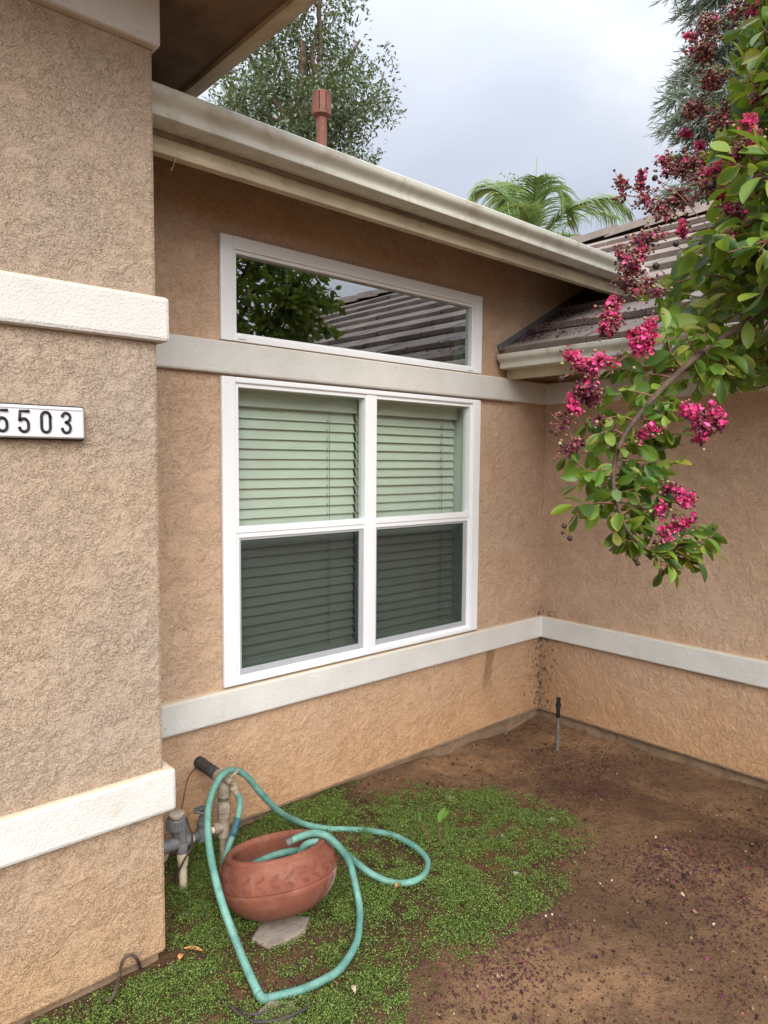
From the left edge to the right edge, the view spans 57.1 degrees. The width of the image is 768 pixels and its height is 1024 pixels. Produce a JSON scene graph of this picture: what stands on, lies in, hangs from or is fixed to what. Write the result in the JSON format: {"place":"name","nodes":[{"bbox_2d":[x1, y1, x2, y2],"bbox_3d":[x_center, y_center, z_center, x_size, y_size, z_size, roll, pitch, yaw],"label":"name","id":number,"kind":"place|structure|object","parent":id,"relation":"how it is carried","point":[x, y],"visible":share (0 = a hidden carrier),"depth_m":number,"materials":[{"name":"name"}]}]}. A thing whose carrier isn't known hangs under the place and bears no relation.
{"place":"outdoors","nodes":[
{"label":"outdoors","id":0,"kind":"place"},
{"bbox_2d":[24,714,767,1023],"bbox_3d":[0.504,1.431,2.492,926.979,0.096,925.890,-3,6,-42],"label":"ground","id":1,"kind":"structure","parent":0,"point":[697,1013],"depth_m":2.51,"materials":[{"name":"soil"}]},
{"bbox_2d":[105,953,141,1008],"bbox_3d":[-0.767,1.377,2.106,0.044,0.121,0.188,2,4,16],"label":"loose cable","id":2,"kind":"object","parent":1,"relation":"on","point":[134,956],"visible":0.95,"depth_m":2.09,"materials":[{"name":"grey rubber"}]},
{"bbox_2d":[184,946,201,951],"bbox_3d":[-0.612,1.399,2.256,0.062,0.012,0.018,1,4,5],"label":"dry leaf","id":3,"kind":"object","parent":1,"relation":"on","point":[197,948],"visible":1,"depth_m":2.26,"materials":[{"name":"orange plant"}]},
{"bbox_2d":[164,756,239,890],"bbox_3d":[-0.810,1.256,2.686,0.406,0.572,0.339,-3,6,-42],"label":"garden pipework","id":4,"kind":"object","parent":1,"relation":"on","point":[179,840],"visible":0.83,"depth_m":2.64,"materials":[{"name":"grey metal"}]},
{"bbox_2d":[175,768,195,890],"bbox_3d":[-0.757,1.211,2.699,0.066,0.346,0.295,0,4,-13],"label":"control cable","id":5,"kind":"object","parent":4,"relation":"attached to","point":[189,851],"visible":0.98,"depth_m":2.58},
{"bbox_2d":[220,998,326,1023],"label":"drip tube","id":6,"kind":"object","parent":1,"relation":"on","point":[239,1012],"visible":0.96,"depth_m":1.98,"materials":[{"name":"plastic"}]},
{"bbox_2d":[255,1000,295,1023],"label":"stepping stone","id":7,"kind":"object","parent":1,"relation":"on","point":[276,1004],"visible":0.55,"depth_m":2.02,"materials":[{"name":"stone"}]},
{"bbox_2d":[252,916,309,948],"bbox_3d":[-0.348,1.444,2.370,0.156,0.090,0.173,1,4,12],"label":"stepping stone","id":8,"kind":"object","parent":1,"relation":"on","point":[270,934],"visible":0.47,"depth_m":2.36,"materials":[{"name":"stone"}]},
{"bbox_2d":[219,829,336,921],"bbox_3d":[-0.371,1.272,2.487,0.415,0.274,0.406,-3,6,-42],"label":"terracotta pot","id":9,"kind":"object","parent":8,"relation":"on","point":[289,886],"visible":0.9,"depth_m":2.33,"materials":[{"name":"orange ceramic"}]},
{"bbox_2d":[202,0,406,164],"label":"evergreen tree","id":10,"kind":"object","parent":1,"relation":"on","point":[295,109],"visible":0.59,"depth_m":11.99,"materials":[{"name":"green plant"}]},
{"bbox_2d":[29,774,603,1023],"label":"ground cover","id":11,"kind":"object","parent":1,"relation":"on","point":[502,814],"visible":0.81,"depth_m":2.49,"materials":[{"name":"green plant"}]},
{"bbox_2d":[204,767,430,1004],"bbox_3d":[-0.224,1.192,2.575,0.937,0.440,0.760,-3,6,-42],"label":"garden hose","id":12,"kind":"object","parent":1,"relation":"on","point":[352,862],"visible":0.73,"depth_m":2.50,"materials":[{"name":"rubber"}]},
{"bbox_2d":[0,0,767,1023],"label":"house","id":13,"kind":"structure","parent":1,"relation":"on","point":[156,310],"depth_m":2.85,"materials":[{"name":"beige paint"}]},
{"bbox_2d":[0,402,83,440],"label":"house number sign","id":14,"kind":"object","parent":13,"relation":"attached to","point":[34,421],"visible":1,"depth_m":1.86,"materials":[{"name":"plastic"}]},
{"bbox_2d":[238,390,356,664],"bbox_3d":[-0.428,0.068,3.244,0.747,1.209,0.050,-3,6,-42],"label":"window blind","id":15,"kind":"object","parent":13,"relation":"attached to","point":[296,458],"depth_m":3.26,"materials":[{"name":"white plastic"}]},
{"bbox_2d":[218,233,482,373],"bbox_3d":[-0.074,-0.932,3.346,1.588,0.416,0.063,-3,6,-42],"label":"picture window","id":16,"kind":"structure","parent":13,"relation":"in","point":[231,247],"depth_m":3.17,"materials":[{"name":"white plastic"}]},
{"bbox_2d":[220,376,480,687],"bbox_3d":[-0.084,0.055,3.420,1.588,1.278,0.067,-3,6,-42],"label":"double window","id":17,"kind":"structure","parent":13,"relation":"in","point":[367,524],"depth_m":3.37,"materials":[{"name":"white plastic"}]},
{"bbox_2d":[353,400,456,640],"bbox_3d":[0.124,0.036,3.738,0.709,1.208,0.050,-3,6,-42],"label":"window blind","id":18,"kind":"object","parent":13,"relation":"attached to","point":[415,466],"depth_m":3.76,"materials":[{"name":"white plastic"}]},
{"bbox_2d":[514,289,690,342],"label":"roof litter","id":19,"kind":"object","parent":13,"relation":"on","point":[540,332],"visible":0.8,"depth_m":3.96,"materials":[{"name":"brown plant"}]},
{"bbox_2d":[39,720,767,1023],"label":"fallen petals","id":20,"kind":"object","parent":1,"relation":"on","point":[593,955],"visible":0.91,"depth_m":2.46,"materials":[{"name":"plant"}]},
{"bbox_2d":[404,777,416,801],"bbox_3d":[0.121,1.277,3.242,0.014,0.167,0.119,3,5,33],"label":"sprout","id":21,"kind":"object","parent":1,"relation":"on","point":[406,780],"visible":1,"depth_m":3.25,"materials":[{"name":"green plant"}]},
{"bbox_2d":[64,716,767,1023],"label":"soil crumbs","id":22,"kind":"object","parent":1,"relation":"on","point":[515,1017],"visible":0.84,"depth_m":2.63,"materials":[{"name":"brown soil"}]},
{"bbox_2d":[418,808,430,843],"bbox_3d":[0.161,1.288,2.889,0.015,0.196,0.107,3,5,33],"label":"sprout","id":23,"kind":"object","parent":1,"relation":"on","point":[419,817],"visible":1,"depth_m":2.89,"materials":[{"name":"green plant"}]},
{"bbox_2d":[438,806,448,843],"bbox_3d":[0.240,1.296,2.916,0.053,0.177,0.035,-3,6,-42],"label":"sprout","id":24,"kind":"object","parent":1,"relation":"on","point":[442,814],"visible":1,"depth_m":2.90,"materials":[{"name":"green plant"}]},
{"bbox_2d":[465,158,635,237],"bbox_3d":[2.581,-2.327,11.157,2.886,6.342,2.653,1,4,2],"label":"palm tree","id":25,"kind":"object","parent":1,"relation":"on","point":[531,210],"visible":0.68,"depth_m":10.65,"materials":[{"name":"green plant"}]},
{"bbox_2d":[555,697,560,750],"bbox_3d":[0.976,1.211,3.962,0.031,0.345,0.031,-3,6,-42],"label":"sprinkler riser","id":26,"kind":"object","parent":1,"relation":"on","point":[558,707],"visible":0.99,"depth_m":3.95,"materials":[{"name":"black plastic"}]},
{"bbox_2d":[549,0,767,588],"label":"flowering tree","id":27,"kind":"object","parent":1,"relation":"on","point":[731,246],"visible":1,"depth_m":1.73,"materials":[{"name":"green plant"}]},
{"bbox_2d":[643,0,752,213],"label":"conifer","id":28,"kind":"object","parent":1,"relation":"on","point":[688,77],"visible":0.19,"depth_m":8.21,"materials":[{"name":"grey plant"}]},
{"bbox_2d":[197,0,750,234],"label":"sky","id":29,"kind":"structure","parent":0,"point":[492,87],"materials":[{"name":"white"}]},
{"bbox_2d":[500,172,530,203],"bbox_3d":[2.418,-2.929,13.691,0.772,7.175,0.520,0,4,-1],"label":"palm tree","id":30,"kind":"object","parent":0,"point":[514,181],"visible":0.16,"depth_m":13.46,"materials":[{"name":"plant"}]}
]}

